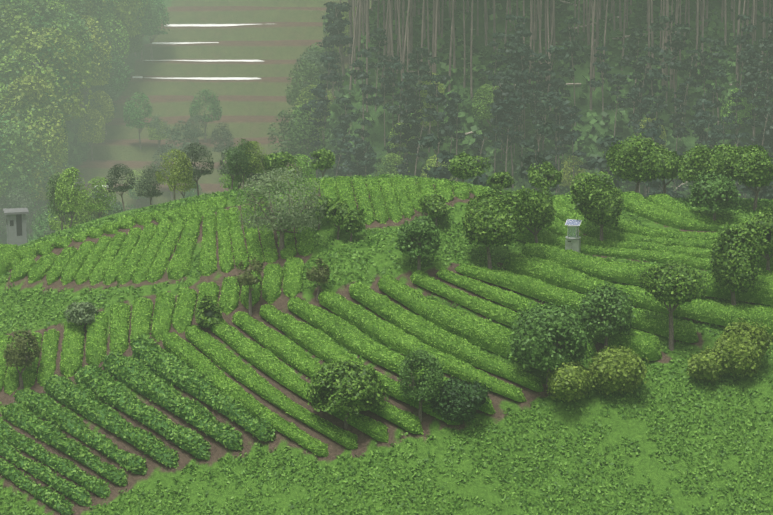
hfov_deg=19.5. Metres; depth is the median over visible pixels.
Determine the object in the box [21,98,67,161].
forest broadleaf
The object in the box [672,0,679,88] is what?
forest pine
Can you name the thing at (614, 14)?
forest pine
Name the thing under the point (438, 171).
valley pine
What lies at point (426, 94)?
forest broadleaf
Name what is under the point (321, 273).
slender tree
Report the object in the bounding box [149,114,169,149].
terrace tree
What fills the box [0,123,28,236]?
forest broadleaf
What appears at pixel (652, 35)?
forest pine
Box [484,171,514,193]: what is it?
round tree
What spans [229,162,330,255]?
sparse tree
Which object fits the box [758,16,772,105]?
forest pine
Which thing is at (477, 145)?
forest pine
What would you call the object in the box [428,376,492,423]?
shrub
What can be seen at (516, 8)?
forest pine
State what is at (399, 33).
forest pine
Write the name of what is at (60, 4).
forest broadleaf
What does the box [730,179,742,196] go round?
forest pine
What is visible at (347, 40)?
forest pine
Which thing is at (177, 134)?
terrace tree
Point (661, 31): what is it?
forest pine
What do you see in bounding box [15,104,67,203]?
forest broadleaf
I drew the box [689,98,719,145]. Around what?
forest pine
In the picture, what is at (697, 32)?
forest pine
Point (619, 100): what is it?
forest pine
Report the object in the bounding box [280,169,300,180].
valley tree
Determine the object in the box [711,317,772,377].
shrub
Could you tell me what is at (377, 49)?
forest pine
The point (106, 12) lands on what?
forest broadleaf
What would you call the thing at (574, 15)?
forest pine
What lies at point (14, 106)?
forest broadleaf
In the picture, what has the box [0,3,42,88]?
forest broadleaf
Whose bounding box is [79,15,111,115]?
forest broadleaf
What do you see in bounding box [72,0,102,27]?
forest broadleaf
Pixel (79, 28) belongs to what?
forest broadleaf
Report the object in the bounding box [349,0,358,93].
forest pine
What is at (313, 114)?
forest pine
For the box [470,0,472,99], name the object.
forest pine
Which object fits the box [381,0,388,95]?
forest pine
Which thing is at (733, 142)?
forest pine
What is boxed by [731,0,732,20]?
forest pine
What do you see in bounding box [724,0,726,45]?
forest pine
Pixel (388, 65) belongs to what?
forest pine
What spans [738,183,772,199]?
valley pine
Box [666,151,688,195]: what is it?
forest pine
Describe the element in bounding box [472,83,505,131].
forest broadleaf
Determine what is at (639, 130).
forest pine
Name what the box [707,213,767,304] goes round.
oval tree
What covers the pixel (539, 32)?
forest pine
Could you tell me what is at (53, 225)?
valley tree
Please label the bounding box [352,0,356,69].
forest pine
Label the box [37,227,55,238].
valley tree
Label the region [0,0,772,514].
terrain ground
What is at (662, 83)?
forest pine
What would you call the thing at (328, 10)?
forest pine
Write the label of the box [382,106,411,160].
forest pine
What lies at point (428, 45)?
forest pine
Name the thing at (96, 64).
forest broadleaf
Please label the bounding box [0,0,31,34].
forest broadleaf
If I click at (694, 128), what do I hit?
forest pine
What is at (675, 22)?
forest pine
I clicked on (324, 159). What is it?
round tree
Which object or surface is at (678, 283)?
round tree
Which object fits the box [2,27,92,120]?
forest broadleaf
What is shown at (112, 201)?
valley tree
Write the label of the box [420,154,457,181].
forest broadleaf
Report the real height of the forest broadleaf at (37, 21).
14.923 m
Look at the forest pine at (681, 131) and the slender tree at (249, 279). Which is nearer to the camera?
the slender tree at (249, 279)
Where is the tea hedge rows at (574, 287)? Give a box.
[0,177,772,456]
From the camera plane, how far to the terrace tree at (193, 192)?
247.99 m
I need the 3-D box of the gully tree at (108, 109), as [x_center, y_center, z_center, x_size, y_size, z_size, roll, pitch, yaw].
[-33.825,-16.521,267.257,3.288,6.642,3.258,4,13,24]
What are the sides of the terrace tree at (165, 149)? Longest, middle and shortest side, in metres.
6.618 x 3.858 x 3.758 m
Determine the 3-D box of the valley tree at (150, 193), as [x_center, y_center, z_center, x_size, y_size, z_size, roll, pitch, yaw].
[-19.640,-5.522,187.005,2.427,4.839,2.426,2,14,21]
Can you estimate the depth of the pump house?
196.57 m
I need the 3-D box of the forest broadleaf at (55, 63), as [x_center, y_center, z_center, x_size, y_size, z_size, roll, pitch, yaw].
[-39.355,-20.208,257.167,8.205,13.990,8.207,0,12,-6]
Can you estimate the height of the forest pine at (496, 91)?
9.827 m
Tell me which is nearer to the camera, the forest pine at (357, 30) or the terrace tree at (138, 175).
the terrace tree at (138, 175)
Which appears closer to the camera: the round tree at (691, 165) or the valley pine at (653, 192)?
the round tree at (691, 165)
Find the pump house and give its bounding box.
[3,208,28,244]
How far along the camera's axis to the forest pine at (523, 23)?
258.47 m
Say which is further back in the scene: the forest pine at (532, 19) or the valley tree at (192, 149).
the forest pine at (532, 19)
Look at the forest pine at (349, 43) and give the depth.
279.19 m
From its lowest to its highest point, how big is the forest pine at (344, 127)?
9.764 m
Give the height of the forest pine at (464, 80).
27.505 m
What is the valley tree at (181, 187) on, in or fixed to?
on the terrain ground
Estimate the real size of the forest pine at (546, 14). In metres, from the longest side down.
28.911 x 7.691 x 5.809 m
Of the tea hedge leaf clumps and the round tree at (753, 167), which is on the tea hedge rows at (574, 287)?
the tea hedge leaf clumps
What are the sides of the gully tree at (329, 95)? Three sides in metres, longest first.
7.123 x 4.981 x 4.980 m
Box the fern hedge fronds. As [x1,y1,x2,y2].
[0,334,275,514]
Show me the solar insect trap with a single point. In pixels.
(573, 242)
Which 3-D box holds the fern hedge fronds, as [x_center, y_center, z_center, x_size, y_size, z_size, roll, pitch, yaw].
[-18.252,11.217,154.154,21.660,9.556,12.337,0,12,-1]
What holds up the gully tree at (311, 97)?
on the terrain ground
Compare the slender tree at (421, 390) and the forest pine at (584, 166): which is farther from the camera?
the forest pine at (584, 166)
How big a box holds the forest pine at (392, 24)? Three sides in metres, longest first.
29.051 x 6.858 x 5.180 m
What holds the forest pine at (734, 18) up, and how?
on the terrain ground
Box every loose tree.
[302,356,388,428]
[394,212,443,269]
[507,299,594,386]
[574,281,635,348]
[686,170,741,220]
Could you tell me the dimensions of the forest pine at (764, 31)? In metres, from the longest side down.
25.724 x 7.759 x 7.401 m
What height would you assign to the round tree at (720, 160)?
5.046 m
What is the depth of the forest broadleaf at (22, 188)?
243.54 m
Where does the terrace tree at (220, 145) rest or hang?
on the terrain ground
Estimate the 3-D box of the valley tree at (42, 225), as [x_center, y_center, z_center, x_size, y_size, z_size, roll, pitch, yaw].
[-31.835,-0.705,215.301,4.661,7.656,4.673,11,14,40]
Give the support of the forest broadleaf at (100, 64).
on the terrain ground
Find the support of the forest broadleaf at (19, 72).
on the terrain ground
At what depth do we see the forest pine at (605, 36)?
260.59 m
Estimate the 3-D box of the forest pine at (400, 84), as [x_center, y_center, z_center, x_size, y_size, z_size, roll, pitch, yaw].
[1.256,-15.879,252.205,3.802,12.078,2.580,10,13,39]
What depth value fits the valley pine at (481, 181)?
196.53 m
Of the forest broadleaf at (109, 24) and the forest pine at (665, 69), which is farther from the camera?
the forest broadleaf at (109, 24)
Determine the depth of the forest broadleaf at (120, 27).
280.27 m
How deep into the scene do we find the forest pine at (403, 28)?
259.65 m
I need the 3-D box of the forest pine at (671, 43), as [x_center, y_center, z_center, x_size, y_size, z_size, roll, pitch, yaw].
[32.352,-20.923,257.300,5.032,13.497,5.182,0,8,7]
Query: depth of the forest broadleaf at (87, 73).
260.29 m
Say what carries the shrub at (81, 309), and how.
on the terrain ground
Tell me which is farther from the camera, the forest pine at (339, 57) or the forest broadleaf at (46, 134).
the forest pine at (339, 57)
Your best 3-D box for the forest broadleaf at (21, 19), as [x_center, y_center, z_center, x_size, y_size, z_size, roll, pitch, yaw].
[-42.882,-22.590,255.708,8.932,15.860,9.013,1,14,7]
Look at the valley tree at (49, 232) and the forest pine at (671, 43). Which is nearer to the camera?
the valley tree at (49, 232)
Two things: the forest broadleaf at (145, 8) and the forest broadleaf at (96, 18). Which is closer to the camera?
the forest broadleaf at (96, 18)
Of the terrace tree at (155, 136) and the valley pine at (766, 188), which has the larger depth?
the terrace tree at (155, 136)
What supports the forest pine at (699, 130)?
on the terrain ground
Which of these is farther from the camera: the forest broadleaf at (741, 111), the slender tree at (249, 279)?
the forest broadleaf at (741, 111)
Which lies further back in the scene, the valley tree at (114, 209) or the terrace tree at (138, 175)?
the terrace tree at (138, 175)
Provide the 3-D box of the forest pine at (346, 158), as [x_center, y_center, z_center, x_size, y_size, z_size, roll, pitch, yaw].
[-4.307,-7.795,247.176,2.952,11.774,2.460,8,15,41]
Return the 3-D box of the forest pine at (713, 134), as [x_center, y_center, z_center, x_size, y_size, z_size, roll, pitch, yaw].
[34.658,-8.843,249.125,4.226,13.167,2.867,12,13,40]
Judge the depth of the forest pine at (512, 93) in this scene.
247.82 m
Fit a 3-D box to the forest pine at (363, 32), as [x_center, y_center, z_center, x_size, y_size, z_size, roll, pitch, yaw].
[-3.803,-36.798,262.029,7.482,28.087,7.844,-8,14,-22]
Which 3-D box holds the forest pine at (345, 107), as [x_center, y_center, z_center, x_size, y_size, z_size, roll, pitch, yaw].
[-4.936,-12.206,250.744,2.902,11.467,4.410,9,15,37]
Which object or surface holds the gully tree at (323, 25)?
on the terrain ground
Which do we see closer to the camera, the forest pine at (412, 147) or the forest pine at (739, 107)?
the forest pine at (412, 147)
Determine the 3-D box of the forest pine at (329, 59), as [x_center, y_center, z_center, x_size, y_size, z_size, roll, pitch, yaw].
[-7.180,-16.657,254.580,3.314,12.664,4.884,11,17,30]
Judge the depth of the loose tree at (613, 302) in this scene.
156.17 m
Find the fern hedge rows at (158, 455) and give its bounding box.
[0,337,272,514]
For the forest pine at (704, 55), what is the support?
on the terrain ground
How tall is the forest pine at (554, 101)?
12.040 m
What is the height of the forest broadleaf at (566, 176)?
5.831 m
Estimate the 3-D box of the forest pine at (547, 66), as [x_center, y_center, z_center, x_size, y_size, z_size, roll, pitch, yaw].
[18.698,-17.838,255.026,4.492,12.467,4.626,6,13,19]
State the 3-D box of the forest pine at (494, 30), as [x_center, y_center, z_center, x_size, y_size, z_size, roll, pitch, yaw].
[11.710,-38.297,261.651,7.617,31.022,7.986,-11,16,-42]
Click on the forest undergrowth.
(76, 153)
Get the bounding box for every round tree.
[263,151,300,181]
[306,148,334,176]
[308,196,334,229]
[326,199,352,239]
[335,208,364,241]
[417,192,449,225]
[448,151,490,182]
[461,183,552,268]
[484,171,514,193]
[517,185,556,242]
[527,160,562,193]
[602,132,666,192]
[633,260,713,350]
[654,142,678,193]
[675,143,711,183]
[705,143,749,180]
[728,143,772,209]
[736,207,772,270]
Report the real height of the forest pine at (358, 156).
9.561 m
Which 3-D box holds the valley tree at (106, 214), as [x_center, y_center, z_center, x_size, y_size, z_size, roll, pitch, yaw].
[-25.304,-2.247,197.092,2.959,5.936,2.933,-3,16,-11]
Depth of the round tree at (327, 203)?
166.60 m
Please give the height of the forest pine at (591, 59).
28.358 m
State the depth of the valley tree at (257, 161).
181.07 m
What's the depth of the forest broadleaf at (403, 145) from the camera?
250.88 m
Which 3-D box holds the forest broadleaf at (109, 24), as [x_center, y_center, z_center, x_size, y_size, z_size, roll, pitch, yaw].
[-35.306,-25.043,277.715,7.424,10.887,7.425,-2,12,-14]
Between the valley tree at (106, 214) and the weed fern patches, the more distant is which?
the valley tree at (106, 214)
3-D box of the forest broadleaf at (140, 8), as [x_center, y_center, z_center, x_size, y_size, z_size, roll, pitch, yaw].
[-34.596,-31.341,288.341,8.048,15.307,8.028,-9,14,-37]
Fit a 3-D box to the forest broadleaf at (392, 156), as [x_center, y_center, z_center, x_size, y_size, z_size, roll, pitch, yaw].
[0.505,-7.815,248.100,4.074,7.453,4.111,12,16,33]
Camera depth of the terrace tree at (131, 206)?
240.81 m
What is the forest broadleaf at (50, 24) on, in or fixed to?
on the terrain ground
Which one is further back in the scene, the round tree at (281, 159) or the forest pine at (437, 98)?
the forest pine at (437, 98)
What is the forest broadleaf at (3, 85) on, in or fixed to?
on the terrain ground
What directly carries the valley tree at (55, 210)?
on the terrain ground
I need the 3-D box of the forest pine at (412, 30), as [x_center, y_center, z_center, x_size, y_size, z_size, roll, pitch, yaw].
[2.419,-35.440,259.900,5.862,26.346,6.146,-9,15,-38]
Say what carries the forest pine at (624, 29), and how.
on the terrain ground
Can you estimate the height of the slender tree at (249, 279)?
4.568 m
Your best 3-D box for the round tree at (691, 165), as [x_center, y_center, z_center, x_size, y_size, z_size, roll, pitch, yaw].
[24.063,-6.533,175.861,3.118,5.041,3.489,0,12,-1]
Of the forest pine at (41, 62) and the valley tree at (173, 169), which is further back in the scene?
the forest pine at (41, 62)
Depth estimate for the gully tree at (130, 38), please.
284.14 m
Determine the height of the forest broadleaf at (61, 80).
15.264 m
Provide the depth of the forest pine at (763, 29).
261.58 m
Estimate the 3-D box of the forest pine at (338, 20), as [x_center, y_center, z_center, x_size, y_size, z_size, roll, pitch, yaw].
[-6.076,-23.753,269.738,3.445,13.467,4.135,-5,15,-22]
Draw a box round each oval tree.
[565,168,623,240]
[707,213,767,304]
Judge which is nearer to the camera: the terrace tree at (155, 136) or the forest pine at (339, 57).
the terrace tree at (155, 136)
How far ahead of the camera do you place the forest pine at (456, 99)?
247.51 m
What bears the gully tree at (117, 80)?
on the terrain ground
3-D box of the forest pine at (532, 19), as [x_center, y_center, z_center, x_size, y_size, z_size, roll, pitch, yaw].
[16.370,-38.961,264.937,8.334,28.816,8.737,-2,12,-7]
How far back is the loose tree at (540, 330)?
151.93 m
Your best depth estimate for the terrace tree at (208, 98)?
267.46 m
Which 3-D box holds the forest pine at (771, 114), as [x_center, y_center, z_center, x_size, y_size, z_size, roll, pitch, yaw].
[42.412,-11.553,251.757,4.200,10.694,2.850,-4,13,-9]
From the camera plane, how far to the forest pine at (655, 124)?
249.65 m
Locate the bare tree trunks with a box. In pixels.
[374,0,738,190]
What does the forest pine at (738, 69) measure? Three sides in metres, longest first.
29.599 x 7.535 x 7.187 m
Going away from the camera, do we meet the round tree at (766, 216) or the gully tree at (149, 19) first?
the round tree at (766, 216)
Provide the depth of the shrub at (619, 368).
152.87 m
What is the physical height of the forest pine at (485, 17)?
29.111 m
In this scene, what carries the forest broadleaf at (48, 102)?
on the terrain ground
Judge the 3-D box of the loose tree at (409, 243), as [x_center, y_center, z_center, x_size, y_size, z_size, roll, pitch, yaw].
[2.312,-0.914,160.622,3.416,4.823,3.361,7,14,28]
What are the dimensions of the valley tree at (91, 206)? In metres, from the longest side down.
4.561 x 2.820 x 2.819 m
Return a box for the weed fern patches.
[0,173,772,514]
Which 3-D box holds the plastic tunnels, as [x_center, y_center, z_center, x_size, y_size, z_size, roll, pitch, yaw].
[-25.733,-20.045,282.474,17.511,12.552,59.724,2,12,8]
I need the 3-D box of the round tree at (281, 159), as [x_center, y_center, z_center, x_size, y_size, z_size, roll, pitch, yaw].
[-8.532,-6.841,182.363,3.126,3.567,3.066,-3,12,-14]
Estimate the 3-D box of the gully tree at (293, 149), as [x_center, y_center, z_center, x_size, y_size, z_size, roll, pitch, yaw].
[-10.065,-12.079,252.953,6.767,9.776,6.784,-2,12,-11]
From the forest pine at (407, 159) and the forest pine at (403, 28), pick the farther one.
the forest pine at (403, 28)
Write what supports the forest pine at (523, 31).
on the terrain ground
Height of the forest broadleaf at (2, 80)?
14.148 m
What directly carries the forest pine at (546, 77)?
on the terrain ground
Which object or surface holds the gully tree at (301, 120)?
on the terrain ground
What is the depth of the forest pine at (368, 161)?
245.96 m
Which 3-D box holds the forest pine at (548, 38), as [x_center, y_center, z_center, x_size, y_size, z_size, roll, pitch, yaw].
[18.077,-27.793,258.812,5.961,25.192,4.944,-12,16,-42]
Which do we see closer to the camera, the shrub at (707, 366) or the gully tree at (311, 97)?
the shrub at (707, 366)
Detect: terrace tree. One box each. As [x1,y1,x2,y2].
[112,202,135,210]
[123,91,152,148]
[123,169,146,207]
[128,179,145,208]
[147,120,168,149]
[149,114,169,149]
[151,144,183,198]
[165,120,198,177]
[182,184,202,198]
[185,115,207,152]
[189,89,221,142]
[211,122,234,169]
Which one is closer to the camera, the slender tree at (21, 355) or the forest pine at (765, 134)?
the slender tree at (21, 355)
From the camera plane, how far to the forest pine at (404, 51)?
255.92 m
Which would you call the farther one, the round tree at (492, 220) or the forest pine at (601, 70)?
the forest pine at (601, 70)
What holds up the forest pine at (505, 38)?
on the terrain ground
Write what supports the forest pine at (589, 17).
on the terrain ground
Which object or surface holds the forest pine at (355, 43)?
on the terrain ground
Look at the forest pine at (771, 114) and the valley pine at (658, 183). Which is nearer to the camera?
the valley pine at (658, 183)
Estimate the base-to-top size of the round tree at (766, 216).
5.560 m
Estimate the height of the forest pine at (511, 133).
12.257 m
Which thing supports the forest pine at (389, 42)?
on the terrain ground
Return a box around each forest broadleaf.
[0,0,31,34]
[0,0,42,54]
[0,0,43,59]
[0,0,53,56]
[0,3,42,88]
[0,42,29,109]
[0,52,64,142]
[0,66,18,91]
[0,75,65,220]
[0,82,16,130]
[0,87,28,169]
[0,90,48,231]
[0,110,21,194]
[0,114,21,164]
[0,116,46,207]
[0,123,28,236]
[0,150,56,234]
[2,0,61,38]
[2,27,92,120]
[2,90,67,209]
[10,83,68,198]
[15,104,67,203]
[17,32,79,106]
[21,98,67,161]
[25,19,76,93]
[28,0,84,71]
[30,7,72,77]
[43,5,96,86]
[44,1,88,73]
[48,65,83,108]
[52,20,92,102]
[60,0,88,39]
[61,0,103,36]
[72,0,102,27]
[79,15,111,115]
[79,22,110,115]
[81,0,112,45]
[81,33,106,118]
[101,11,129,63]
[103,0,127,42]
[103,0,143,44]
[123,0,145,18]
[123,0,147,15]
[375,153,409,176]
[388,122,415,162]
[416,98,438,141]
[418,72,444,96]
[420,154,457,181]
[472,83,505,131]
[559,155,585,189]
[638,117,666,148]
[720,88,757,139]
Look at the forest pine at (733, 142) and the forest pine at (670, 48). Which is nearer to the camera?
the forest pine at (733, 142)
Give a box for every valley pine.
[418,133,454,178]
[467,173,490,186]
[516,151,556,192]
[518,122,564,196]
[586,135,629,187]
[640,128,674,196]
[644,178,683,197]
[647,189,661,196]
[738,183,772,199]
[757,157,772,199]
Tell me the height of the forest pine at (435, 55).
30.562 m
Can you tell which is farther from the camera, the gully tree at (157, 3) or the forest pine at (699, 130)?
the gully tree at (157, 3)
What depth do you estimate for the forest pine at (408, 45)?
256.09 m
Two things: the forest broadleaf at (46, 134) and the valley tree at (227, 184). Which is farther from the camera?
the forest broadleaf at (46, 134)
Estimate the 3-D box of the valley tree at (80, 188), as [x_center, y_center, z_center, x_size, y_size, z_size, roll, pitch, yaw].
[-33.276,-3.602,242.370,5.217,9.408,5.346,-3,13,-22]
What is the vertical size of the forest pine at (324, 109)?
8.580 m
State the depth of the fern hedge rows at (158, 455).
152.19 m
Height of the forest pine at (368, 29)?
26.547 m
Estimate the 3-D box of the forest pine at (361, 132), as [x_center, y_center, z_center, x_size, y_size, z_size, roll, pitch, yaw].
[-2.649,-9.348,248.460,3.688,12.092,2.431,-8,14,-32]
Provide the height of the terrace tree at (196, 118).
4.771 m
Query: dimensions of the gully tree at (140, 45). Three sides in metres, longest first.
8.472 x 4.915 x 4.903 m
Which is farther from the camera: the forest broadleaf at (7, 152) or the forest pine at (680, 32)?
the forest pine at (680, 32)
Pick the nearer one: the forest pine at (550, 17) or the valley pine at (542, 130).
the valley pine at (542, 130)
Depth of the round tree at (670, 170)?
176.53 m
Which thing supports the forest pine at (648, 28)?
on the terrain ground
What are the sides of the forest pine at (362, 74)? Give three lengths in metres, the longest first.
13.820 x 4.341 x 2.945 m
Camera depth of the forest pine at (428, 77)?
251.20 m
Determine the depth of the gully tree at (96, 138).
262.25 m
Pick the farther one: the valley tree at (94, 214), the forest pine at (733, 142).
the forest pine at (733, 142)
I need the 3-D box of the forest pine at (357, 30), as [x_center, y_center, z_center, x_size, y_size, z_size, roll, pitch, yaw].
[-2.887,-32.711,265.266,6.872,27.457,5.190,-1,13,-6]
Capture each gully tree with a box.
[23,144,64,210]
[76,108,105,160]
[84,50,130,118]
[85,83,116,134]
[87,90,114,142]
[109,22,138,55]
[110,21,142,79]
[132,0,160,62]
[135,0,170,59]
[267,107,326,174]
[285,59,326,105]
[289,104,319,157]
[294,50,330,89]
[295,84,333,121]
[298,42,341,89]
[302,83,322,109]
[305,110,322,162]
[322,3,349,36]
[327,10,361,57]
[342,5,361,45]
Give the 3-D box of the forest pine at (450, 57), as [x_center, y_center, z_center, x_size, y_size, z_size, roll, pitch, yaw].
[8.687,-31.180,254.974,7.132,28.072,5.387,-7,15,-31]
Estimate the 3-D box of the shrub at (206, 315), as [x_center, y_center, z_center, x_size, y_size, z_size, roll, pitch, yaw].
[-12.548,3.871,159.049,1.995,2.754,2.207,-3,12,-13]
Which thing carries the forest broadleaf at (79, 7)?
on the terrain ground
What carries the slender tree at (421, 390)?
on the terrain ground
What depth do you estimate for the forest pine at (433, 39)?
258.91 m
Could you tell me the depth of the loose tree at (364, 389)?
148.90 m
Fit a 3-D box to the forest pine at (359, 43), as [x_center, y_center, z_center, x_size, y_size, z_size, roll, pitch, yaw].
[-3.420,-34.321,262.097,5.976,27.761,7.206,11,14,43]
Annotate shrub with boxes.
[64,301,101,324]
[195,294,222,327]
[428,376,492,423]
[546,359,595,401]
[587,345,649,394]
[684,346,725,381]
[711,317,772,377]
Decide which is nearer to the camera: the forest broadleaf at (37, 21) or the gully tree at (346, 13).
the forest broadleaf at (37, 21)
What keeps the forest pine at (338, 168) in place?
on the terrain ground
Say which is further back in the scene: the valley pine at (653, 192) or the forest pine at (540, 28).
the forest pine at (540, 28)
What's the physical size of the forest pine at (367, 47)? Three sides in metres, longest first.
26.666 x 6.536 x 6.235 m
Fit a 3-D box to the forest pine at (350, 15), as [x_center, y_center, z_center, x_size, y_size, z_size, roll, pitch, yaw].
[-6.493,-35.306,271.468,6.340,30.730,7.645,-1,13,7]
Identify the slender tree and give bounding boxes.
[1,325,41,390]
[235,255,263,315]
[306,257,330,300]
[393,345,447,421]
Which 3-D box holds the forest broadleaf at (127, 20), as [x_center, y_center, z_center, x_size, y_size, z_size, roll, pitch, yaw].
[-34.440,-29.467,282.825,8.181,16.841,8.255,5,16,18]
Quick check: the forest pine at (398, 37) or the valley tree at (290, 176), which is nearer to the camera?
the valley tree at (290, 176)
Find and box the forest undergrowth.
[0,0,772,243]
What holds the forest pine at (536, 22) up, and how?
on the terrain ground
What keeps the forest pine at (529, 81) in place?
on the terrain ground
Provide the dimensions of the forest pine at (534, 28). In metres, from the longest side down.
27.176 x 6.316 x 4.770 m
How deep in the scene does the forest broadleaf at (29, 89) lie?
244.94 m
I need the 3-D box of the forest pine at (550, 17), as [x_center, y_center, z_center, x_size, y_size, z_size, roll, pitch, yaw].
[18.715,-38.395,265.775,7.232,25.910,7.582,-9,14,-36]
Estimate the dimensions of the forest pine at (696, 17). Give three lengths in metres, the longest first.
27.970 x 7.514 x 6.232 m
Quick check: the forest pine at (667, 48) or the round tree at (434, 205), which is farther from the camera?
the forest pine at (667, 48)
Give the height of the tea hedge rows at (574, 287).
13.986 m
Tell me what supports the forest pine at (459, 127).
on the terrain ground
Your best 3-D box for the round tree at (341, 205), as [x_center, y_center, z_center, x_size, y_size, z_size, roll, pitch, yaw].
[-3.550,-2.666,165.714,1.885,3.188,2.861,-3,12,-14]
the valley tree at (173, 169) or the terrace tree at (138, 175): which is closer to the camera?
the valley tree at (173, 169)
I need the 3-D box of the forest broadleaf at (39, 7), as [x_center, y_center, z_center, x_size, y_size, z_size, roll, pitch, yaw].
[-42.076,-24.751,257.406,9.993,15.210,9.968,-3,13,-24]
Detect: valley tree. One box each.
[28,205,60,241]
[29,212,63,240]
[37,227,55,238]
[43,219,59,236]
[45,172,76,229]
[48,190,91,230]
[54,167,88,227]
[62,198,104,228]
[66,182,90,202]
[83,177,116,217]
[85,199,108,218]
[86,188,120,211]
[101,194,122,207]
[105,204,125,214]
[106,164,135,210]
[135,163,163,204]
[155,149,192,199]
[168,158,196,197]
[178,142,213,195]
[217,147,243,188]
[219,153,246,189]
[226,138,255,186]
[227,147,249,188]
[238,141,267,181]
[246,155,265,179]
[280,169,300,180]
[286,154,315,179]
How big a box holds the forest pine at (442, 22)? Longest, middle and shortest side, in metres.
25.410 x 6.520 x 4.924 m
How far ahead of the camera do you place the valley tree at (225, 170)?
183.14 m
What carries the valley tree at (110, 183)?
on the terrain ground
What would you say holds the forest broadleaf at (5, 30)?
on the terrain ground
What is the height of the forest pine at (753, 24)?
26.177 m
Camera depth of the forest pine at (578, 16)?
266.71 m
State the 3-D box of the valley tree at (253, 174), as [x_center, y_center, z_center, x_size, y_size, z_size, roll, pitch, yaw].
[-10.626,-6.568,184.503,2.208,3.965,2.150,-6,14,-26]
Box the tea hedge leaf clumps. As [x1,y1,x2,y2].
[0,176,772,456]
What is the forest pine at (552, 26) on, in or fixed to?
on the terrain ground
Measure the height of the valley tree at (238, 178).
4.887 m
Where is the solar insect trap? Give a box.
[565,219,581,252]
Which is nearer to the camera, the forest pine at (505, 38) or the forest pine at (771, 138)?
the forest pine at (771, 138)
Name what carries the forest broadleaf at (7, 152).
on the terrain ground
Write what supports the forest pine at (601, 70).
on the terrain ground
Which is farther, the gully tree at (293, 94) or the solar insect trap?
the gully tree at (293, 94)
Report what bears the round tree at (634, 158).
on the terrain ground
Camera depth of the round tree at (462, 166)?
180.32 m
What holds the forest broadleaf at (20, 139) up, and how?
on the terrain ground
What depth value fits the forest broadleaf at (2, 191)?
243.06 m
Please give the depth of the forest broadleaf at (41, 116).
246.62 m
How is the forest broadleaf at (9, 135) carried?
on the terrain ground
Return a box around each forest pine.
[27,58,48,97]
[291,104,321,175]
[308,55,342,145]
[309,108,325,177]
[310,89,330,137]
[319,7,346,97]
[321,2,352,85]
[322,1,350,75]
[327,52,342,103]
[328,97,360,175]
[331,149,345,175]
[334,133,358,175]
[335,118,356,176]
[338,0,340,90]
[348,0,353,59]
[348,49,382,141]
[349,0,351,68]
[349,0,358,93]
[351,118,376,176]
[351,137,369,174]
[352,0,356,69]
[353,0,355,83]
[353,142,377,176]
[356,0,357,45]
[357,0,360,71]
[361,0,364,48]
[365,0,365,31]
[365,27,392,111]
[366,0,367,111]
[366,0,369,48]
[372,61,392,145]
[377,0,379,27]
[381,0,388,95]
[382,55,401,127]
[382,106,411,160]
[383,62,412,146]
[388,16,390,83]
[389,0,394,96]
[390,0,392,61]
[396,0,400,77]
[396,147,412,176]
[397,0,401,71]
[400,0,410,90]
[402,0,404,59]
[405,116,430,175]
[407,0,408,72]
[409,0,411,63]
[411,0,412,54]
[420,0,424,82]
[420,57,447,151]
[423,74,457,164]
[426,0,429,72]
[432,0,434,72]
[434,0,437,83]
[437,92,465,180]
[440,0,443,51]
[443,92,462,152]
[448,0,454,91]
[463,0,465,87]
[468,132,492,167]
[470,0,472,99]
[477,0,478,35]
[484,0,487,45]
[488,74,521,187]
[490,96,527,189]
[491,82,510,162]
[493,0,495,51]
[493,32,524,139]
[504,0,508,47]
[505,14,531,123]
[516,0,517,16]
[523,0,524,68]
[528,0,531,103]
[532,0,533,38]
[532,0,535,67]
[532,45,569,149]
[535,3,537,42]
[537,0,542,101]
[538,0,541,101]
[542,91,579,192]
[545,0,547,80]
[546,0,548,44]
[547,0,550,110]
[547,0,554,79]
[550,0,551,31]
[550,106,585,194]
[551,0,552,20]
[573,0,575,40]
[577,0,579,34]
[579,156,596,175]
[587,0,590,48]
[588,46,615,119]
[590,0,595,109]
[591,0,594,90]
[595,0,597,61]
[599,0,600,26]
[601,0,607,91]
[604,73,632,134]
[613,0,615,29]
[621,0,625,70]
[625,127,649,192]
[634,121,662,195]
[640,95,667,144]
[646,0,647,30]
[648,0,649,72]
[648,15,690,127]
[650,0,653,69]
[659,0,661,65]
[661,0,664,85]
[664,0,666,84]
[666,0,668,102]
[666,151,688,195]
[669,98,690,150]
[670,0,672,88]
[672,0,677,81]
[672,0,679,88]
[679,0,680,60]
[683,0,686,42]
[687,0,689,27]
[689,51,713,110]
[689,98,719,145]
[692,106,707,142]
[694,0,698,73]
[694,127,704,145]
[695,0,696,39]
[695,118,720,148]
[701,0,704,64]
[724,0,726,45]
[725,132,749,146]
[726,92,744,130]
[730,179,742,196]
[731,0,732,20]
[733,0,734,38]
[733,14,757,89]
[735,0,740,85]
[735,54,761,148]
[736,0,745,87]
[750,0,754,107]
[751,105,772,188]
[754,106,772,154]
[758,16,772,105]
[760,0,764,73]
[763,0,765,56]
[763,123,772,156]
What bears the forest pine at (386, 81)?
on the terrain ground
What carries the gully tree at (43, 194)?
on the terrain ground
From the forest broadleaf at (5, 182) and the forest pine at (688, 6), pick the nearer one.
the forest broadleaf at (5, 182)
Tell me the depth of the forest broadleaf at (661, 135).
253.03 m
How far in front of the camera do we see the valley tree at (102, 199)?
218.11 m
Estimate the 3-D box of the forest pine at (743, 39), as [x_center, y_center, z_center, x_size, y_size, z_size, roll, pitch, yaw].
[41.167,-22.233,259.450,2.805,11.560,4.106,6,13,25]
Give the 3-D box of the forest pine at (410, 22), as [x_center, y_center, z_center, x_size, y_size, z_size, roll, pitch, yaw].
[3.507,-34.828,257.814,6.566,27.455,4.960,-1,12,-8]

